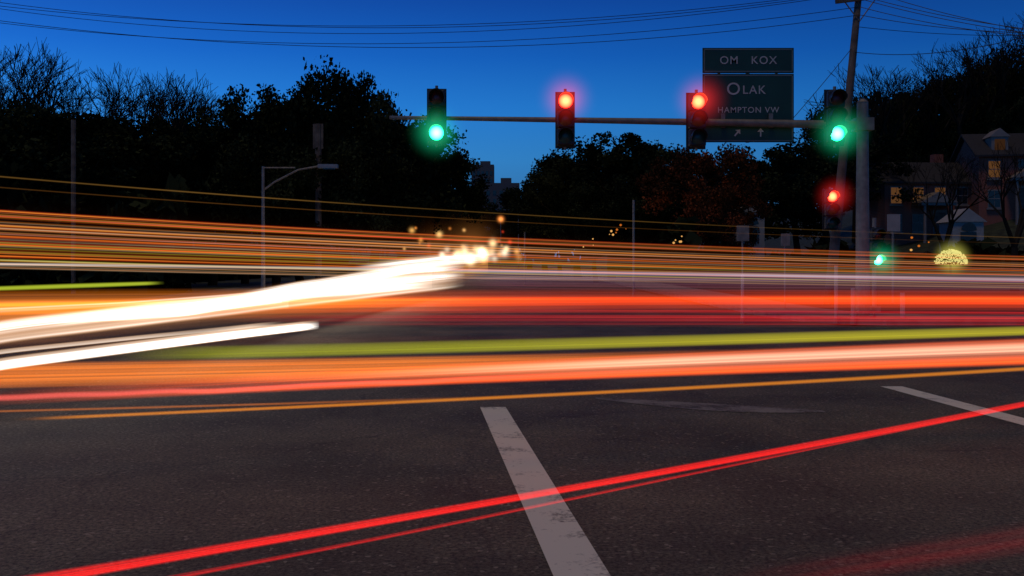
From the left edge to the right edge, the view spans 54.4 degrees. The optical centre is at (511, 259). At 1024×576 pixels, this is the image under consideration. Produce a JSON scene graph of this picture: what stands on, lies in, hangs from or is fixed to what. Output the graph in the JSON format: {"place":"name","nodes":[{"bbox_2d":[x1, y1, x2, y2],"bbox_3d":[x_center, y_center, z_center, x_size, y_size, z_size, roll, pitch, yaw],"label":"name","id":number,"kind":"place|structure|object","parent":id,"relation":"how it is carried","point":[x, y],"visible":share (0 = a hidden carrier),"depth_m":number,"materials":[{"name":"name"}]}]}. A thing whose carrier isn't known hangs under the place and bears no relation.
{"place":"outdoors","nodes":[
{"label":"outdoors","id":0,"kind":"place"},
{"bbox_2d":[0,263,456,307],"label":"pavement","id":1,"kind":"structure","parent":0,"point":[202,291],"depth_m":39.53,"materials":[{"name":"concrete"}]},
{"bbox_2d":[0,158,200,293],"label":"hedge","id":2,"kind":"object","parent":1,"relation":"on","point":[135,243],"visible":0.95,"depth_m":41.18,"materials":[{"name":"green plant"}]},
{"bbox_2d":[91,117,249,248],"bbox_3d":[-17.922,-2.985,51.703,8.549,9.149,7.186,0,0,-2],"label":"leafy tree","id":3,"kind":"object","parent":1,"relation":"on","point":[198,209],"visible":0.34,"depth_m":50.66,"materials":[{"name":"green plant"}]},
{"bbox_2d":[184,238,348,282],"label":"hedge","id":4,"kind":"object","parent":1,"relation":"on","point":[201,256],"visible":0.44,"depth_m":73.64,"materials":[{"name":"green plant"}]},
{"bbox_2d":[258,164,337,298],"bbox_3d":[-7.730,-1.028,36.000,2.860,4.856,0.320,0,0,0],"label":"street lamp","id":5,"kind":"object","parent":1,"relation":"on","point":[262,295],"visible":1,"depth_m":35.95,"materials":[{"name":"metal"}]},
{"bbox_2d":[192,227,443,263],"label":"hill","id":6,"kind":"structure","parent":0,"point":[390,258],"depth_m":182.12,"materials":[{"name":"green plant"}]},
{"bbox_2d":[0,42,86,112],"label":"bare tree","id":7,"kind":"object","parent":6,"relation":"on","point":[33,85],"visible":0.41,"depth_m":79.05,"materials":[{"name":"brown plant"}]},
{"bbox_2d":[0,42,88,116],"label":"bare tree","id":8,"kind":"object","parent":6,"relation":"on","point":[19,97],"visible":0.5,"depth_m":62.42,"materials":[{"name":"brown plant"}]},
{"bbox_2d":[0,46,102,131],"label":"bare tree","id":9,"kind":"object","parent":6,"relation":"on","point":[13,73],"visible":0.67,"depth_m":63.41,"materials":[{"name":"brown plant"}]},
{"bbox_2d":[0,37,127,120],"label":"bare tree","id":10,"kind":"object","parent":6,"relation":"on","point":[46,97],"visible":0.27,"depth_m":62.12,"materials":[{"name":"brown plant"}]},
{"bbox_2d":[44,68,159,116],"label":"bare tree","id":11,"kind":"object","parent":6,"relation":"on","point":[125,104],"visible":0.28,"depth_m":90.88,"materials":[{"name":"brown plant"}]},
{"bbox_2d":[0,62,216,135],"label":"bare tree","id":12,"kind":"object","parent":6,"relation":"on","point":[105,94],"visible":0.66,"depth_m":60.91,"materials":[{"name":"brown plant"}]},
{"bbox_2d":[87,68,213,129],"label":"bare tree","id":13,"kind":"object","parent":6,"relation":"on","point":[152,85],"visible":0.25,"depth_m":81.68,"materials":[{"name":"brown plant"}]},
{"bbox_2d":[117,74,223,247],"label":"bare tree","id":14,"kind":"object","parent":6,"relation":"on","point":[189,240],"visible":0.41,"depth_m":69.41,"materials":[{"name":"plant"}]},
{"bbox_2d":[92,71,252,133],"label":"bare tree","id":15,"kind":"object","parent":6,"relation":"on","point":[177,120],"visible":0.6,"depth_m":63.64,"materials":[{"name":"plant"}]},
{"bbox_2d":[113,89,254,247],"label":"bare tree","id":16,"kind":"object","parent":6,"relation":"on","point":[199,239],"visible":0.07,"depth_m":74.74,"materials":[{"name":"brown plant"}]},
{"bbox_2d":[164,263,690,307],"bbox_3d":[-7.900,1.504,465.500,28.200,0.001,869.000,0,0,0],"label":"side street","id":17,"kind":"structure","parent":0,"point":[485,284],"depth_m":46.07,"materials":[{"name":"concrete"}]},
{"bbox_2d":[313,124,322,290],"bbox_3d":[-9.321,-2.530,47.993,0.477,8.060,0.442,0,0,23],"label":"utility post","id":18,"kind":"object","parent":17,"relation":"on","point":[318,135],"visible":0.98,"depth_m":47.87,"materials":[{"name":"grey metal"}]},
{"bbox_2d":[248,129,436,289],"bbox_3d":[-8.215,-2.547,49.285,9.173,8.166,8.287,0,0,37],"label":"broad tree","id":19,"kind":"object","parent":17,"relation":"on","point":[390,208],"visible":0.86,"depth_m":48.61,"materials":[{"name":"green plant"}]},
{"bbox_2d":[298,91,443,284],"bbox_3d":[-8.407,-4.410,59.428,8.961,11.900,9.009,0,0,37],"label":"leafy tree","id":20,"kind":"object","parent":17,"relation":"on","point":[409,134],"visible":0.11,"depth_m":58.59,"materials":[{"name":"green plant"}]},
{"bbox_2d":[311,163,442,283],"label":"broad tree","id":21,"kind":"object","parent":17,"relation":"on","point":[410,241],"visible":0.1,"depth_m":60.28,"materials":[{"name":"green plant"}]},
{"bbox_2d":[347,115,468,282],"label":"leafy tree","id":22,"kind":"object","parent":17,"relation":"on","point":[437,186],"visible":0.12,"depth_m":62.84,"materials":[{"name":"green plant"}]},
{"bbox_2d":[413,145,487,280],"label":"leafy tree","id":23,"kind":"object","parent":17,"relation":"on","point":[458,177],"visible":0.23,"depth_m":71.69,"materials":[{"name":"green plant"}]},
{"bbox_2d":[439,184,501,271],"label":"leafy tree","id":24,"kind":"object","parent":17,"relation":"on","point":[490,219],"visible":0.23,"depth_m":129.29,"materials":[{"name":"green plant"}]},
{"bbox_2d":[496,163,568,273],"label":"leafy tree","id":25,"kind":"object","parent":17,"relation":"on","point":[517,206],"visible":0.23,"depth_m":109.25,"materials":[{"name":"green plant"}]},
{"bbox_2d":[519,203,582,275],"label":"leafy tree","id":26,"kind":"object","parent":17,"relation":"on","point":[568,244],"visible":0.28,"depth_m":93.97,"materials":[{"name":"green plant"}]},
{"bbox_2d":[522,149,608,277],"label":"leafy tree","id":27,"kind":"object","parent":17,"relation":"on","point":[542,199],"visible":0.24,"depth_m":83.58,"materials":[{"name":"green plant"}]},
{"bbox_2d":[553,184,631,282],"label":"leafy tree","id":28,"kind":"object","parent":17,"relation":"on","point":[593,198],"visible":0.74,"depth_m":65.12,"materials":[{"name":"green plant"}]},
{"bbox_2d":[632,200,634,296],"bbox_3d":[4.888,-0.456,40.000,0.138,3.912,0.138,0,0,-23],"label":"sign post","id":29,"kind":"object","parent":17,"relation":"on","point":[633,248],"visible":1,"depth_m":39.96,"materials":[{"name":"metal"}]},
{"bbox_2d":[471,161,493,263],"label":"distant office building","id":30,"kind":"structure","parent":0,"point":[487,168],"depth_m":395.50,"materials":[{"name":"grey glass"}]},
{"bbox_2d":[123,261,871,325],"bbox_3d":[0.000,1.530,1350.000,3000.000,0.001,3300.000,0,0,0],"label":"ground","id":31,"kind":"structure","parent":0,"point":[683,300],"depth_m":51.63,"materials":[{"name":"green plant"}]},
{"bbox_2d":[0,100,83,175],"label":"leafy tree","id":32,"kind":"object","parent":31,"relation":"on","point":[11,102],"visible":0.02,"depth_m":52.04,"materials":[{"name":"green plant"}]},
{"bbox_2d":[71,120,75,292],"bbox_3d":[-18.061,-2.134,41.000,0.276,7.268,0.276,0,0,22],"label":"utility post","id":33,"kind":"object","parent":31,"relation":"on","point":[73,199],"visible":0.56,"depth_m":40.92,"materials":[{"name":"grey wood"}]},
{"bbox_2d":[0,101,175,228],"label":"leafy tree","id":34,"kind":"object","parent":31,"relation":"on","point":[30,154],"visible":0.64,"depth_m":46.28,"materials":[{"name":"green plant"}]},
{"bbox_2d":[17,113,208,229],"bbox_3d":[-20.166,-2.938,50.349,9.564,8.933,8.712,0,0,-2],"label":"leafy tree","id":35,"kind":"object","parent":31,"relation":"on","point":[152,163],"visible":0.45,"depth_m":48.24,"materials":[{"name":"green plant"}]},
{"bbox_2d":[168,107,284,284],"bbox_3d":[-16.753,-3.417,53.767,8.328,9.900,8.284,0,0,10],"label":"leafy tree","id":36,"kind":"object","parent":31,"relation":"on","point":[214,268],"visible":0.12,"depth_m":53.81,"materials":[{"name":"green plant"}]},
{"bbox_2d":[182,83,288,283],"bbox_3d":[-15.682,-4.265,58.492,6.896,11.626,6.902,0,0,1],"label":"leafy tree","id":37,"kind":"object","parent":31,"relation":"on","point":[231,109],"visible":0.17,"depth_m":56.49,"materials":[{"name":"green plant"}]},
{"bbox_2d":[217,102,306,282],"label":"leafy tree","id":38,"kind":"object","parent":31,"relation":"on","point":[238,123],"visible":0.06,"depth_m":57.07,"materials":[{"name":"green plant"}]},
{"bbox_2d":[195,132,366,286],"bbox_3d":[-11.501,-2.465,49.750,8.474,8.012,9.286,0,0,-3],"label":"broad tree","id":39,"kind":"object","parent":31,"relation":"on","point":[236,183],"visible":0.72,"depth_m":48.33,"materials":[{"name":"green plant"}]},
{"bbox_2d":[246,83,348,281],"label":"leafy tree","id":40,"kind":"object","parent":31,"relation":"on","point":[265,99],"visible":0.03,"depth_m":61.07,"materials":[{"name":"green plant"}]},
{"bbox_2d":[253,54,411,285],"bbox_3d":[-9.089,-4.971,57.171,9.128,13.057,10.104,0,0,43],"label":"broad tree","id":41,"kind":"object","parent":31,"relation":"on","point":[339,92],"visible":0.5,"depth_m":55.07,"materials":[{"name":"green plant"}]},
{"bbox_2d":[432,158,491,276],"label":"leafy tree","id":42,"kind":"object","parent":31,"relation":"on","point":[458,223],"visible":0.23,"depth_m":89.17,"materials":[{"name":"green plant"}]},
{"bbox_2d":[329,215,624,264],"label":"distant trees","id":43,"kind":"object","parent":31,"relation":"on","point":[485,252],"visible":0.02,"depth_m":336.10,"materials":[{"name":"green plant"}]},
{"bbox_2d":[476,178,519,263],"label":"distant apartment block","id":44,"kind":"structure","parent":31,"relation":"on","point":[494,190],"depth_m":368.00,"materials":[{"name":"grey concrete"}]},
{"bbox_2d":[497,187,540,268],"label":"leafy tree","id":45,"kind":"object","parent":31,"relation":"on","point":[510,219],"visible":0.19,"depth_m":169.87,"materials":[{"name":"green plant"}]},
{"bbox_2d":[540,131,667,278],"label":"leafy tree","id":46,"kind":"object","parent":31,"relation":"on","point":[609,162],"visible":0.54,"depth_m":70.38,"materials":[{"name":"green plant"}]},
{"bbox_2d":[573,132,707,236],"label":"leafy tree","id":47,"kind":"object","parent":31,"relation":"on","point":[626,169],"visible":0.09,"depth_m":72.82,"materials":[{"name":"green plant"}]},
{"bbox_2d":[611,143,720,240],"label":"leafy tree","id":48,"kind":"object","parent":31,"relation":"on","point":[619,180],"visible":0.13,"depth_m":65.30,"materials":[{"name":"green plant"}]},
{"bbox_2d":[635,142,764,245],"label":"autumn tree","id":49,"kind":"object","parent":31,"relation":"on","point":[725,173],"visible":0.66,"depth_m":57.02,"materials":[{"name":"brown plant"}]},
{"bbox_2d":[686,174,772,260],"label":"autumn tree","id":50,"kind":"object","parent":31,"relation":"on","point":[725,198],"visible":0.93,"depth_m":53.31,"materials":[{"name":"brown plant"}]},
{"bbox_2d":[708,171,792,241],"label":"leafy tree","id":51,"kind":"object","parent":31,"relation":"on","point":[781,192],"visible":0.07,"depth_m":71.30,"materials":[{"name":"green plant"}]},
{"bbox_2d":[710,144,835,257],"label":"leafy tree","id":52,"kind":"object","parent":31,"relation":"on","point":[779,161],"visible":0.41,"depth_m":73.69,"materials":[{"name":"green plant"}]},
{"bbox_2d":[833,266,838,323],"bbox_3d":[7.618,0.816,23.400,0.124,1.368,0.124,0,0,22],"label":"bollard","id":53,"kind":"object","parent":31,"relation":"on","point":[836,320],"visible":1,"depth_m":23.36,"materials":[{"name":"concrete"}]},
{"bbox_2d":[850,288,855,324],"bbox_3d":[7.945,1.076,23.200,0.138,0.847,0.138,0,0,22],"label":"bollard","id":54,"kind":"object","parent":31,"relation":"on","point":[852,320],"visible":1,"depth_m":23.16,"materials":[{"name":"concrete"}]},
{"bbox_2d":[887,152,1017,250],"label":"bare tree","id":55,"kind":"object","parent":31,"relation":"on","point":[951,220],"visible":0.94,"depth_m":59.85,"materials":[{"name":"plant"}]},
{"bbox_2d":[0,304,1023,575],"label":"road","id":56,"kind":"structure","parent":0,"point":[322,440],"depth_m":8.18,"materials":[{"name":"asphalt"}]},
{"bbox_2d":[480,407,610,575],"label":"white road marking","id":57,"kind":"object","parent":56,"relation":"on","point":[566,546],"visible":1,"depth_m":6.02,"materials":[{"name":"paint"}]},
{"bbox_2d":[596,397,824,412],"bbox_3d":[1.937,1.496,10.177,2.418,0.001,0.477,0,0,24],"label":"worn road marking","id":58,"kind":"object","parent":56,"relation":"on","point":[715,407],"visible":1,"depth_m":10.17,"materials":[{"name":"paint"}]},
{"bbox_2d":[740,274,744,323],"bbox_3d":[5.417,0.919,23.400,0.110,1.161,0.110,0,0,22],"label":"bollard","id":59,"kind":"object","parent":56,"relation":"on","point":[742,319],"visible":1,"depth_m":23.37,"materials":[{"name":"concrete"}]},
{"bbox_2d":[881,386,1023,424],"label":"white road marking","id":60,"kind":"object","parent":56,"relation":"on","point":[981,410],"visible":1,"depth_m":10.31,"materials":[{"name":"paint"}]},
{"bbox_2d":[0,0,1023,260],"label":"sky","id":61,"kind":"structure","parent":0,"point":[640,78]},
{"bbox_2d":[532,263,1023,325],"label":"pavement","id":62,"kind":"structure","parent":0,"point":[964,306],"depth_m":32.99,"materials":[{"name":"concrete"}]},
{"bbox_2d":[389,99,875,317],"bbox_3d":[2.899,-1.254,24.000,11.703,5.248,0.600,0,0,0],"label":"traffic signal mast","id":63,"kind":"object","parent":62,"relation":"on","point":[861,124],"visible":0.81,"depth_m":23.92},
{"bbox_2d":[427,85,446,146],"bbox_3d":[-1.778,-3.163,23.350,1.640,2.022,1.725,0,0,-3],"label":"traffic light","id":64,"kind":"object","parent":63,"relation":"attached to","point":[436,116],"visible":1,"depth_m":23.64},
{"bbox_2d":[555,89,574,149],"bbox_3d":[1.272,-3.638,23.350,1.641,2.002,1.725,0,0,0],"label":"traffic light","id":65,"kind":"object","parent":63,"relation":"attached to","point":[565,120],"visible":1,"depth_m":23.64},
{"bbox_2d":[686,90,707,150],"bbox_3d":[4.424,-3.619,23.350,1.640,2.002,1.725,0,0,-1],"label":"traffic light","id":66,"kind":"object","parent":63,"relation":"attached to","point":[696,120],"visible":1,"depth_m":23.64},
{"bbox_2d":[702,48,793,142],"bbox_3d":[5.739,-4.007,24.238,2.218,2.296,0.124,0,0,0],"label":"traffic sign","id":67,"kind":"object","parent":63,"relation":"attached to","point":[747,95],"visible":0.98,"depth_m":24.18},
{"bbox_2d":[824,86,847,147],"bbox_3d":[7.701,-3.144,23.350,1.641,2.022,1.725,0,0,3],"label":"traffic light","id":68,"kind":"object","parent":63,"relation":"attached to","point":[835,116],"visible":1,"depth_m":23.63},
{"bbox_2d":[590,186,678,280],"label":"leafy tree","id":69,"kind":"object","parent":62,"relation":"on","point":[623,207],"visible":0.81,"depth_m":63.31,"materials":[{"name":"green plant"}]},
{"bbox_2d":[606,214,703,286],"bbox_3d":[10.060,-0.457,80.829,2.160,5.498,60.755,0,0,1],"label":"hedge","id":70,"kind":"object","parent":62,"relation":"on","point":[663,262],"visible":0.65,"depth_m":58.46,"materials":[{"name":"green plant"}]},
{"bbox_2d":[737,226,748,273],"bbox_3d":[7.408,0.197,31.987,0.400,2.606,0.114,0,0,0],"label":"sign post","id":71,"kind":"object","parent":62,"relation":"on","point":[742,233],"visible":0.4,"depth_m":31.93,"materials":[{"name":"metal"}]},
{"bbox_2d":[781,234,789,308],"bbox_3d":[7.675,0.379,27.983,0.250,2.243,0.106,0,0,0],"label":"sign post","id":72,"kind":"object","parent":62,"relation":"on","point":[785,240],"visible":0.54,"depth_m":27.98,"materials":[{"name":"metal"}]},
{"bbox_2d":[823,0,874,303],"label":"utility pole","id":73,"kind":"object","parent":62,"relation":"on","point":[834,248],"visible":0.8,"depth_m":30.89,"materials":[{"name":"brown wood"}]},
{"bbox_2d":[0,0,1023,116],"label":"overhead wires","id":74,"kind":"object","parent":73,"relation":"attached to","point":[547,27],"visible":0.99,"depth_m":31.45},
{"bbox_2d":[822,187,840,231],"bbox_3d":[9.775,-1.807,30.115,1.559,1.902,1.639,0,0,0],"label":"traffic light","id":75,"kind":"object","parent":73,"relation":"attached to","point":[831,208],"visible":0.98,"depth_m":30.39,"materials":[{"name":"metal"}]},
{"bbox_2d":[679,233,1023,286],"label":"hedge","id":76,"kind":"object","parent":62,"relation":"on","point":[720,264],"visible":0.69,"depth_m":52.06,"materials":[{"name":"green plant"}]},
{"bbox_2d":[870,218,880,311],"bbox_3d":[9.551,0.136,26.250,0.250,2.488,0.250,0,0,0],"label":"signal post","id":77,"kind":"object","parent":62,"relation":"on","point":[874,307],"visible":0.72,"depth_m":26.20,"materials":[{"name":"metal"}]},
{"bbox_2d":[869,225,886,268],"bbox_3d":[9.575,-0.123,25.767,1.280,1.578,1.346,0,0,-6],"label":"traffic light","id":78,"kind":"object","parent":77,"relation":"attached to","point":[878,245],"visible":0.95,"depth_m":25.99,"materials":[{"name":"metal"}]},
{"bbox_2d":[887,214,899,302],"bbox_3d":[12.244,0.017,31.994,0.420,2.966,0.129,0,0,0],"label":"sign post","id":79,"kind":"object","parent":62,"relation":"on","point":[893,222],"visible":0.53,"depth_m":31.93,"materials":[{"name":"metal"}]},
{"bbox_2d":[934,249,967,286],"bbox_3d":[22.026,0.068,49.800,2.140,2.625,2.250,0,0,0],"label":"illuminated shrub","id":80,"kind":"object","parent":62,"relation":"on","point":[950,256],"visible":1,"depth_m":49.59,"materials":[{"name":"yellow plant"}]},
{"bbox_2d":[952,139,1023,290],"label":"bare tree","id":81,"kind":"object","parent":62,"relation":"on","point":[1014,268],"visible":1,"depth_m":43.93,"materials":[{"name":"black plant"}]},
{"bbox_2d":[565,210,1023,266],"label":"hill","id":82,"kind":"structure","parent":0,"point":[996,232],"depth_m":82.56,"materials":[{"name":"green plant"}]},
{"bbox_2d":[733,206,764,259],"bbox_3d":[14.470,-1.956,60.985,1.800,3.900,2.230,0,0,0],"label":"white cottage","id":83,"kind":"structure","parent":82,"relation":"on","point":[760,246],"depth_m":60.00,"materials":[{"name":"clear wood"}]},
{"bbox_2d":[757,139,869,256],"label":"leafy tree","id":84,"kind":"object","parent":82,"relation":"on","point":[829,167],"visible":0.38,"depth_m":78.15,"materials":[{"name":"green plant"}]},
{"bbox_2d":[761,128,925,240],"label":"leafy tree","id":85,"kind":"object","parent":82,"relation":"on","point":[896,148],"visible":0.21,"depth_m":81.96,"materials":[{"name":"black plant"}]},
{"bbox_2d":[802,88,916,188],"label":"broad tree","id":86,"kind":"object","parent":82,"relation":"on","point":[818,115],"visible":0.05,"depth_m":97.66,"materials":[{"name":"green plant"}]},
{"bbox_2d":[803,87,926,242],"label":"bare tree","id":87,"kind":"object","parent":82,"relation":"on","point":[854,209],"visible":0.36,"depth_m":90.54,"materials":[{"name":"black plant"}]},
{"bbox_2d":[807,64,944,160],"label":"bare tree","id":88,"kind":"object","parent":82,"relation":"on","point":[896,83],"visible":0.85,"depth_m":90.24,"materials":[{"name":"brown plant"}]},
{"bbox_2d":[869,86,946,132],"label":"broad tree","id":89,"kind":"object","parent":82,"relation":"on","point":[908,94],"visible":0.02,"depth_m":99.46,"materials":[{"name":"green plant"}]},
{"bbox_2d":[869,177,970,246],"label":"walls","id":90,"kind":"structure","parent":82,"relation":"on","point":[880,209],"depth_m":82.95,"materials":[{"name":"red brick"}]},
{"bbox_2d":[869,154,971,183],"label":"roof","id":91,"kind":"structure","parent":90,"relation":"on","point":[936,172],"depth_m":83.94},
{"bbox_2d":[889,186,968,233],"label":"windows","id":92,"kind":"structure","parent":90,"relation":"attached to","point":[917,223],"depth_m":82.86,"materials":[{"name":"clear glass"}]},
{"bbox_2d":[854,66,997,161],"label":"bare tree","id":93,"kind":"object","parent":82,"relation":"on","point":[923,121],"visible":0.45,"depth_m":92.87,"materials":[{"name":"black plant"}]},
{"bbox_2d":[912,192,957,242],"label":"portico","id":94,"kind":"structure","parent":82,"relation":"on","point":[933,201],"depth_m":81.25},
{"bbox_2d":[898,69,991,150],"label":"broad tree","id":95,"kind":"object","parent":82,"relation":"on","point":[941,108],"visible":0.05,"depth_m":96.39,"materials":[{"name":"black plant"}]},
{"bbox_2d":[897,61,1000,157],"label":"bare tree","id":96,"kind":"object","parent":82,"relation":"on","point":[961,110],"visible":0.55,"depth_m":92.66,"materials":[{"name":"black plant"}]},
{"bbox_2d":[885,36,1023,135],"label":"bare tree","id":97,"kind":"object","parent":82,"relation":"on","point":[958,122],"visible":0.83,"depth_m":91.15,"materials":[{"name":"brown plant"}]},
{"bbox_2d":[936,208,986,252],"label":"white pavilion","id":98,"kind":"structure","parent":82,"relation":"on","point":[968,224],"depth_m":64.00,"materials":[{"name":"paint"}]},
{"bbox_2d":[960,223,976,240],"bbox_3d":[29.325,-1.789,63.930,1.000,1.226,0.120,0,0,0],"label":"arched window","id":99,"kind":"structure","parent":98,"relation":"in","point":[967,236],"depth_m":63.91,"materials":[{"name":"blue glass"}]},
{"bbox_2d":[934,42,1023,132],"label":"bare tree","id":100,"kind":"object","parent":82,"relation":"on","point":[1021,115],"visible":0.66,"depth_m":91.57,"materials":[{"name":"black plant"}]},
{"bbox_2d":[942,55,1023,127],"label":"tree","id":101,"kind":"object","parent":82,"relation":"on","point":[984,65],"visible":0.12,"depth_m":97.61,"materials":[{"name":"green plant"}]},
{"bbox_2d":[953,18,1023,130],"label":"bare tree","id":102,"kind":"object","parent":82,"relation":"on","point":[1002,84],"visible":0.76,"depth_m":90.61,"materials":[{"name":"black plant"}]},
{"bbox_2d":[955,141,1023,225],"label":"walls","id":103,"kind":"structure","parent":82,"relation":"on","point":[989,216],"depth_m":80.97,"materials":[{"name":"grey brick"}]},
{"bbox_2d":[949,133,1023,162],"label":"roof","id":104,"kind":"structure","parent":103,"relation":"on","point":[978,145],"depth_m":82.42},
{"bbox_2d":[982,128,1009,149],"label":"dormers","id":105,"kind":"object","parent":103,"relation":"on","point":[993,138],"visible":0.87,"depth_m":81.22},
{"bbox_2d":[986,160,1023,213],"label":"windows","id":106,"kind":"structure","parent":103,"relation":"attached to","point":[995,200],"depth_m":80.77,"materials":[{"name":"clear glass"}]},
{"bbox_2d":[960,43,1023,130],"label":"broad tree","id":107,"kind":"object","parent":82,"relation":"on","point":[993,90],"visible":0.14,"depth_m":93.28,"materials":[{"name":"black plant"}]},
{"bbox_2d":[991,12,1023,66],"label":"bare tree","id":108,"kind":"object","parent":82,"relation":"on","point":[1017,43],"visible":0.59,"depth_m":90.47,"materials":[{"name":"black plant"}]},
{"bbox_2d":[1006,169,1023,224],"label":"portico","id":109,"kind":"structure","parent":82,"relation":"on","point":[1018,177],"depth_m":79.02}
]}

